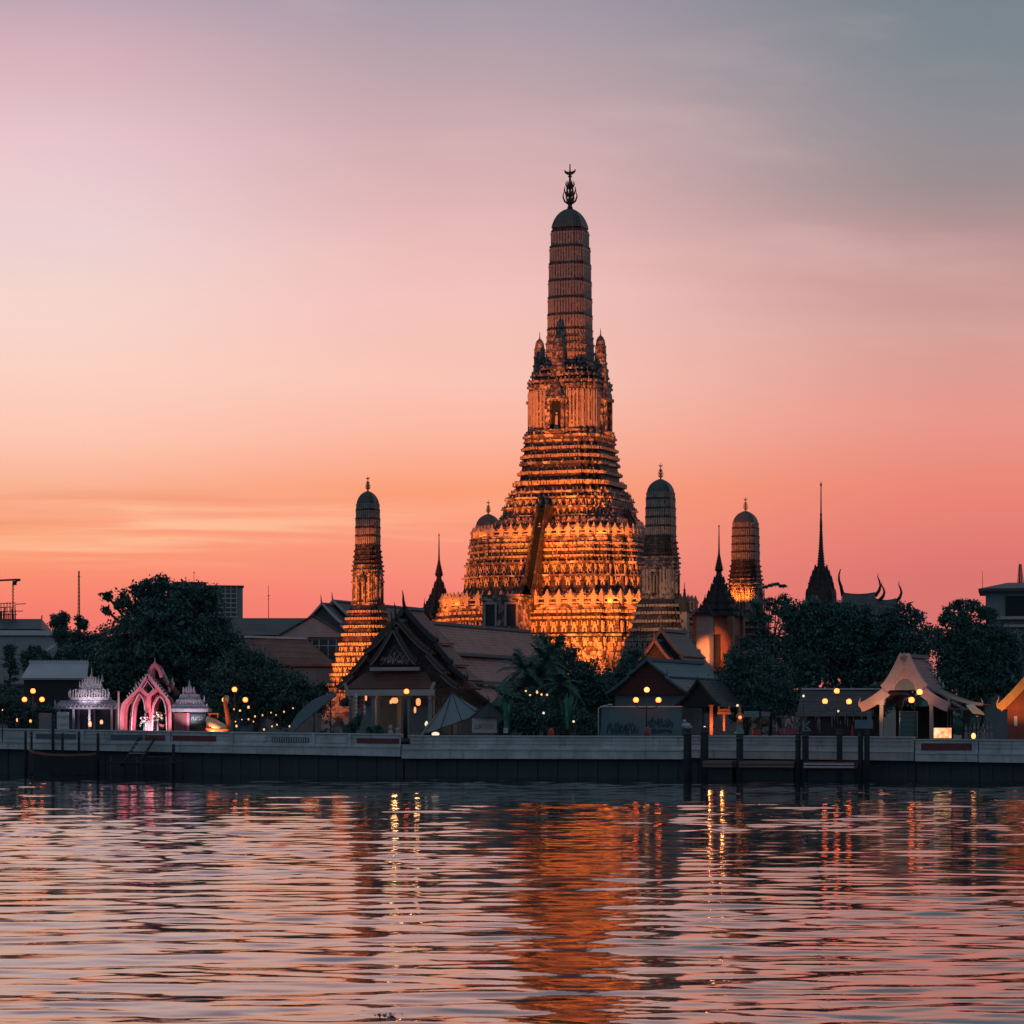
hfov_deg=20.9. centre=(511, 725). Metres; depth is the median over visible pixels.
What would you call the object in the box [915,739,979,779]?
river wall
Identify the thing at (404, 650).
pavilion
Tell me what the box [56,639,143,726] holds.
tree
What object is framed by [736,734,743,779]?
mooring pile
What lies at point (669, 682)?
tiled hall
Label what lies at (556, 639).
tree
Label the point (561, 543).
temple tower
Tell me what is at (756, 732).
crate
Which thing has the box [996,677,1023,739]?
pavilion
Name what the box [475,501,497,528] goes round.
corner tower
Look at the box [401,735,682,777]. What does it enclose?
river wall
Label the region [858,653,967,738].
pavilion
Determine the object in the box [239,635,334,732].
red roofed house
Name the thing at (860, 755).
mooring pile
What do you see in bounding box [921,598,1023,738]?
tree
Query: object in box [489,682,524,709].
palm tree
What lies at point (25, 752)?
mooring pile
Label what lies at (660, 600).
corner tower
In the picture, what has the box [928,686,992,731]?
eave canopy
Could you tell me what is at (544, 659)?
palm tree
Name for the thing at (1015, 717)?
window
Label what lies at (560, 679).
palm tree
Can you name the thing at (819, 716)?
market shed
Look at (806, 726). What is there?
letter sign
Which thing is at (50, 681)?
house
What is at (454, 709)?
market parasol
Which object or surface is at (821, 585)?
spire
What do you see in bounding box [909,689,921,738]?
street lamp
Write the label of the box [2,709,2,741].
garden light
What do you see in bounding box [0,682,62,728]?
bush
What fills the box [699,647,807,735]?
tree
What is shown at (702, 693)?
pavilion
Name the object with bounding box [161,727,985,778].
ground
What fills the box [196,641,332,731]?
tree
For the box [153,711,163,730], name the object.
flower stand
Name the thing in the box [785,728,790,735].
plastic chair
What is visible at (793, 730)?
plastic chair
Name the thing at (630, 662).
tree
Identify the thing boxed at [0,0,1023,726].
sky
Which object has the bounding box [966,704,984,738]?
awning
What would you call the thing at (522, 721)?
bush
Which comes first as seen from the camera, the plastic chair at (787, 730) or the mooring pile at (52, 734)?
the plastic chair at (787, 730)
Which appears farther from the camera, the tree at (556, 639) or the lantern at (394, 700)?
the tree at (556, 639)
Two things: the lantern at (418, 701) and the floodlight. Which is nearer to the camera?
the floodlight
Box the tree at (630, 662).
[602,647,645,682]
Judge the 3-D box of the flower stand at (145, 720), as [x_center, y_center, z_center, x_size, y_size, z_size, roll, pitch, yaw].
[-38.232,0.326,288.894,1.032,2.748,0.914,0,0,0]
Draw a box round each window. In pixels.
[308,640,341,659]
[1005,596,1023,615]
[1014,716,1017,725]
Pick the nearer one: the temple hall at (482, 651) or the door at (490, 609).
the temple hall at (482, 651)
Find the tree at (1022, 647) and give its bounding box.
[1016,628,1023,680]
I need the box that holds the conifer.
[0,644,29,728]
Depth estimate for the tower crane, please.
599.96 m
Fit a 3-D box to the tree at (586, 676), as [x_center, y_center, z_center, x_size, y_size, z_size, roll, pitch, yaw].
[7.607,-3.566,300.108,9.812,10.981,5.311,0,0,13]
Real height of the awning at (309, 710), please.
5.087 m
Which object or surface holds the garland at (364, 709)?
hanging from the pavilion at (404, 650)
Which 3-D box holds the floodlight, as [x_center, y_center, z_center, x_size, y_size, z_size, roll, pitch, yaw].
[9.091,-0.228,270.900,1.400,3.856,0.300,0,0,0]
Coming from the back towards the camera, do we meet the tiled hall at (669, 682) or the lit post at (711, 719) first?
the tiled hall at (669, 682)
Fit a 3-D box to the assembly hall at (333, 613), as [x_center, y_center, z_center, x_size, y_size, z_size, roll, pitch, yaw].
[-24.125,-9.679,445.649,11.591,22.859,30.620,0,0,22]
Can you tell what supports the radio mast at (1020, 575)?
on the office building at (1005, 601)
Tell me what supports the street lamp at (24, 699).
on the ground
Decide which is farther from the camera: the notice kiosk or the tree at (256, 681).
the tree at (256, 681)
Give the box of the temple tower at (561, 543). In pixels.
[434,164,698,731]
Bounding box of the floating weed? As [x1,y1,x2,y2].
[374,1010,402,1019]
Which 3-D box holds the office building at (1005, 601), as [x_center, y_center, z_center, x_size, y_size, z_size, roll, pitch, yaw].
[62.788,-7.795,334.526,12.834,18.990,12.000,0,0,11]
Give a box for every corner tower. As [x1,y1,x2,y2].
[320,477,390,732]
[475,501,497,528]
[617,462,700,664]
[727,497,798,733]
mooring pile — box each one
[24,731,26,773]
[51,716,54,753]
[61,733,63,753]
[77,732,80,774]
[96,733,99,774]
[172,744,174,774]
[683,729,691,778]
[700,727,708,778]
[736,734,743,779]
[795,735,800,779]
[802,731,808,779]
[836,729,842,779]
[858,731,862,779]
[864,729,869,779]
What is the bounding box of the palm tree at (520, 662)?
[495,648,553,735]
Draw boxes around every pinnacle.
[423,598,431,620]
[679,582,690,636]
[694,599,715,672]
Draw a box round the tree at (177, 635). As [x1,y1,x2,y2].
[86,572,255,730]
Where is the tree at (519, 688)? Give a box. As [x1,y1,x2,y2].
[496,641,573,735]
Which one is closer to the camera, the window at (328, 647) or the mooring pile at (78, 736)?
the mooring pile at (78, 736)
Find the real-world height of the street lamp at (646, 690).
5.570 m
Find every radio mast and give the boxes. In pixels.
[78,571,79,613]
[1017,564,1023,582]
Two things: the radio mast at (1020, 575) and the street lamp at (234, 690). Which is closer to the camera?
the street lamp at (234, 690)
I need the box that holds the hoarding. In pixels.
[598,706,684,735]
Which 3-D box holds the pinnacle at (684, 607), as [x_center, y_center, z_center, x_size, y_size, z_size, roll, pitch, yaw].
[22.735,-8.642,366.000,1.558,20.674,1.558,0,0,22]
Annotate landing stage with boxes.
[108,756,184,774]
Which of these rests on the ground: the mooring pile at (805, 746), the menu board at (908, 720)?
the menu board at (908, 720)
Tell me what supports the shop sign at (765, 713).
on the ground
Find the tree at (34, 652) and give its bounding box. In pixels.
[18,644,54,672]
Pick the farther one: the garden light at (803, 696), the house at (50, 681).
the house at (50, 681)
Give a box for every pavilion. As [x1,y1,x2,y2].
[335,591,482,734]
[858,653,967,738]
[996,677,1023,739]
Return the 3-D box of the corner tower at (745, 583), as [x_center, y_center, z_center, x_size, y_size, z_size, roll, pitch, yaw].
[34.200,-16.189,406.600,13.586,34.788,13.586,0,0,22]
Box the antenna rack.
[0,603,25,618]
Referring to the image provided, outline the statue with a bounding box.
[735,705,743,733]
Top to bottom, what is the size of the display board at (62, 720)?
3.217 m
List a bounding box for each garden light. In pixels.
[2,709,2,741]
[802,695,804,720]
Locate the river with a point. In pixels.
(226, 899)
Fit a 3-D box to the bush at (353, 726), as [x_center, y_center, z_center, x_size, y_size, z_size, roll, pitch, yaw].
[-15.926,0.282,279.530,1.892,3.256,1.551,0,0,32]
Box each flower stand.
[139,716,148,729]
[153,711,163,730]
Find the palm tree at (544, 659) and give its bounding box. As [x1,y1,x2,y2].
[512,634,571,735]
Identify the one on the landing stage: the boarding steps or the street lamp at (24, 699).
the boarding steps
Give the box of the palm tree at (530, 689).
[510,685,544,735]
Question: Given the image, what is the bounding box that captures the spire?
[805,483,836,614]
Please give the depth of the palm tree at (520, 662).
281.81 m
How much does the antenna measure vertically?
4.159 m
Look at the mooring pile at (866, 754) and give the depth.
255.51 m
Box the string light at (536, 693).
[525,690,547,695]
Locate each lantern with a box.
[391,696,397,704]
[416,698,420,707]
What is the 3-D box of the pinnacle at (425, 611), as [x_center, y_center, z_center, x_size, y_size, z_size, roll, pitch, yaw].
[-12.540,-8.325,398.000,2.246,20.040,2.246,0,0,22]
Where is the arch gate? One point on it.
(150, 701)
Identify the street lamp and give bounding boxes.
[22,689,43,728]
[222,687,247,731]
[401,689,409,743]
[633,687,660,726]
[822,688,851,729]
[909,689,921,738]
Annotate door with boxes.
[486,604,494,625]
[507,604,515,625]
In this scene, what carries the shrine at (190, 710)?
on the ground
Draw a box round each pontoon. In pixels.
[703,760,735,778]
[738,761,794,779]
[804,762,857,779]
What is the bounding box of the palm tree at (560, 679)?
[534,661,583,734]
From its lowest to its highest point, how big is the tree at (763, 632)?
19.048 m
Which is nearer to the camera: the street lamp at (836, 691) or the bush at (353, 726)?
the street lamp at (836, 691)
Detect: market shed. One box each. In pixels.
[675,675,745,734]
[796,688,885,735]
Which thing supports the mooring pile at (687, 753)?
in the river bed water
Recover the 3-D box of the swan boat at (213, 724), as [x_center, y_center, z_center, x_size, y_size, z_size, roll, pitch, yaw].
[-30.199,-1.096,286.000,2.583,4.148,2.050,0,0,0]
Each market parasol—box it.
[419,692,478,734]
[470,701,510,734]
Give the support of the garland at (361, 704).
hanging from the pavilion at (404, 650)
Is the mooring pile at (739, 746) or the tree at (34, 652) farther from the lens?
the tree at (34, 652)
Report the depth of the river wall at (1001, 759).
255.53 m
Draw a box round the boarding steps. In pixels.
[120,737,156,765]
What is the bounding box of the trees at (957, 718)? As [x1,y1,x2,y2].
[128,670,985,734]
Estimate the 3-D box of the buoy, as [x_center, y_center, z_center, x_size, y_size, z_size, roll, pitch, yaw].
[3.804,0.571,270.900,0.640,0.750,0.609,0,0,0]
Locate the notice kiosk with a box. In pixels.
[472,718,496,732]
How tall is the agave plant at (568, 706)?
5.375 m
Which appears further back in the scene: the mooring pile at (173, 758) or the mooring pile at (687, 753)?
the mooring pile at (173, 758)
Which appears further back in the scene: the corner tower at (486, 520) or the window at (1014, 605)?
the corner tower at (486, 520)
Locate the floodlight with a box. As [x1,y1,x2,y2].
[598,704,611,735]
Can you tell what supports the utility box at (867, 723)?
on the mooring pile at (866, 754)
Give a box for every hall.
[0,630,58,727]
[310,591,401,637]
[339,621,585,735]
[604,653,734,735]
[838,569,902,735]
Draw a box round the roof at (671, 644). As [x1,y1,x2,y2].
[639,621,715,670]
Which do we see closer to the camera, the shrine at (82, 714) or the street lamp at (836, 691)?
the street lamp at (836, 691)
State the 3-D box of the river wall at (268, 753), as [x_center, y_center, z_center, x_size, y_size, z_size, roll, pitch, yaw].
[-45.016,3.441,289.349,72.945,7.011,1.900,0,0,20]
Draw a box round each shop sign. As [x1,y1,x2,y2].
[744,711,758,735]
[761,712,769,735]
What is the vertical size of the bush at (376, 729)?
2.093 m
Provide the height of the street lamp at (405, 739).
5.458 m
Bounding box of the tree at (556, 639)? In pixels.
[536,631,603,735]
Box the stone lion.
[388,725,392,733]
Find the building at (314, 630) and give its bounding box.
[229,615,343,731]
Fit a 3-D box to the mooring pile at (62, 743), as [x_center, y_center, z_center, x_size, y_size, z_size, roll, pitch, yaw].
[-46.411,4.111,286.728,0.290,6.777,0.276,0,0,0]
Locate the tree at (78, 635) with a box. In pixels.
[60,614,108,653]
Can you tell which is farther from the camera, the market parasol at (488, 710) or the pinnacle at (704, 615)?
the pinnacle at (704, 615)
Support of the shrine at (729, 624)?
on the ground
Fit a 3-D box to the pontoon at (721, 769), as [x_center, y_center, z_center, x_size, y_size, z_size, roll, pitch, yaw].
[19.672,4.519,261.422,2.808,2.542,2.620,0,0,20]
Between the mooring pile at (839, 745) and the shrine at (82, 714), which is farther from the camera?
the shrine at (82, 714)
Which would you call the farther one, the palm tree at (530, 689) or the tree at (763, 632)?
the tree at (763, 632)
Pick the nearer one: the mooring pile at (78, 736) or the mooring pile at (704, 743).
the mooring pile at (704, 743)
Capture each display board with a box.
[39,713,51,728]
[57,712,68,728]
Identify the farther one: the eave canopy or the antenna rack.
the antenna rack
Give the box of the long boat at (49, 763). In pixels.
[28,749,95,774]
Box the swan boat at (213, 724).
[206,695,230,731]
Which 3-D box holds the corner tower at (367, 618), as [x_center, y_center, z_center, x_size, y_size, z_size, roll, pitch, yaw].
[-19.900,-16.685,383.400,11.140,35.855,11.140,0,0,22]
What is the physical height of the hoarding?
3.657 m
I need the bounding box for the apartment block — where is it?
[182,582,243,719]
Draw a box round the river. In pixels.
[0,773,1023,1023]
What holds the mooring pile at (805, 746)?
in the river bed water
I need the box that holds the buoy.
[548,728,553,735]
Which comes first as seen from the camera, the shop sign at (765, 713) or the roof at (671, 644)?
the shop sign at (765, 713)
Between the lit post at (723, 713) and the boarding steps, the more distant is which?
the boarding steps
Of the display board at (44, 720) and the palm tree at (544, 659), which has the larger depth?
the display board at (44, 720)
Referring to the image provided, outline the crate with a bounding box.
[752,729,760,735]
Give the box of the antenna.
[268,585,269,617]
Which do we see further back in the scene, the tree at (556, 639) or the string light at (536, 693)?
the tree at (556, 639)
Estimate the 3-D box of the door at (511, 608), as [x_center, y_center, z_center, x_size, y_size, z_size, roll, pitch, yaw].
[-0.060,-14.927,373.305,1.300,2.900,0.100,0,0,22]
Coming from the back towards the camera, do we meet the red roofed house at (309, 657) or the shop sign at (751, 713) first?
the red roofed house at (309, 657)
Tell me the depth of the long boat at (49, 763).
283.18 m
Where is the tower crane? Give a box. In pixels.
[0,579,20,618]
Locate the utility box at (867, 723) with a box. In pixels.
[855,712,872,727]
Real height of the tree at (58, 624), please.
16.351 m
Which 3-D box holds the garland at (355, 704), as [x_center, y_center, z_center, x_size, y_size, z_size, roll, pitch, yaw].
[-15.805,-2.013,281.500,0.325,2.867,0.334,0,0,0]
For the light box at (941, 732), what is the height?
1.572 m
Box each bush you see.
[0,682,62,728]
[345,713,363,732]
[365,724,383,733]
[494,697,600,735]
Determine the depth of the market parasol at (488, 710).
276.02 m
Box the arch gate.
[118,659,179,730]
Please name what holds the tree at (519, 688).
on the ground
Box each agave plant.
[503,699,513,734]
[557,691,578,735]
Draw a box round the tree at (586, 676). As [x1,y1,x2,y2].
[552,642,618,735]
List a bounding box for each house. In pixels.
[0,615,49,635]
[21,660,93,728]
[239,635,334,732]
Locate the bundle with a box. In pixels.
[681,720,691,728]
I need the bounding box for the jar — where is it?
[964,725,967,738]
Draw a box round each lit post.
[709,705,713,734]
[717,706,730,730]
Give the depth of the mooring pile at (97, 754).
285.15 m
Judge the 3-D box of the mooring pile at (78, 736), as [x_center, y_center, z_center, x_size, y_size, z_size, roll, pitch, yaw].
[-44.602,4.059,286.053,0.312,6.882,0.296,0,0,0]
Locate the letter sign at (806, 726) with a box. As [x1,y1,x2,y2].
[802,721,810,730]
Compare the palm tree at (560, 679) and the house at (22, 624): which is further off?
the house at (22, 624)
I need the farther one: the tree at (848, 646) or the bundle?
the tree at (848, 646)
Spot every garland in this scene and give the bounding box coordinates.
[354,694,357,716]
[360,699,363,713]
[363,692,365,714]
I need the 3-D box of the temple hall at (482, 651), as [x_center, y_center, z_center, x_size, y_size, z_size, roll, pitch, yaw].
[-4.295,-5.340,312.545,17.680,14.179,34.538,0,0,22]
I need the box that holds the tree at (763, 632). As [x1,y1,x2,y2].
[729,582,791,735]
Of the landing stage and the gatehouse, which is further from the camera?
the gatehouse
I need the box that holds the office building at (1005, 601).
[978,583,1023,738]
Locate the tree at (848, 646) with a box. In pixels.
[756,594,935,715]
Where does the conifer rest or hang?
on the ground
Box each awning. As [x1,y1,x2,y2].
[289,692,336,732]
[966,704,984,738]
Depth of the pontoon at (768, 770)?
258.78 m
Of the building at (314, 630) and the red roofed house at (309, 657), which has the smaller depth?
the red roofed house at (309, 657)
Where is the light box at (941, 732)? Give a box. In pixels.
[933,727,950,738]
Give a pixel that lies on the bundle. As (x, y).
(684, 725)
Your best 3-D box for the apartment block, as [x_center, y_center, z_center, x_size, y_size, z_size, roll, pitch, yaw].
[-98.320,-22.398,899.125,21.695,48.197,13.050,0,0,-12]
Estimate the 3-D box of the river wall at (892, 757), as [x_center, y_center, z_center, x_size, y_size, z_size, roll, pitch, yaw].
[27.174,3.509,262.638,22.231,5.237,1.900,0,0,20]
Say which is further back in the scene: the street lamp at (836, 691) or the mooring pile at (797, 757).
the street lamp at (836, 691)
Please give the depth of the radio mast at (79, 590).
699.78 m
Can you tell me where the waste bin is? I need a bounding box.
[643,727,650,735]
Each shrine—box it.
[54,668,121,729]
[171,679,211,730]
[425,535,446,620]
[692,526,745,735]
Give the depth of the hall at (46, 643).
354.83 m
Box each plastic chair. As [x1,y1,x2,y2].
[779,728,784,735]
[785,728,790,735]
[791,728,796,735]
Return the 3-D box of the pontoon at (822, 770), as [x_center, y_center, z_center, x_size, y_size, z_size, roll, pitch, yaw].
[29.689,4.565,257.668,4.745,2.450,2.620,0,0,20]
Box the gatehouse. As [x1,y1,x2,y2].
[479,594,532,686]
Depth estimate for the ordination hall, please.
413.82 m
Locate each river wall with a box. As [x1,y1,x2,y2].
[0,728,404,775]
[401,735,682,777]
[692,735,915,778]
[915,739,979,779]
[978,739,1023,779]
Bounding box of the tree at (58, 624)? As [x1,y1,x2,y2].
[47,610,74,659]
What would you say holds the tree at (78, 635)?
on the ground
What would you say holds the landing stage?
in the river bed water
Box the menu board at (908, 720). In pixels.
[900,711,917,737]

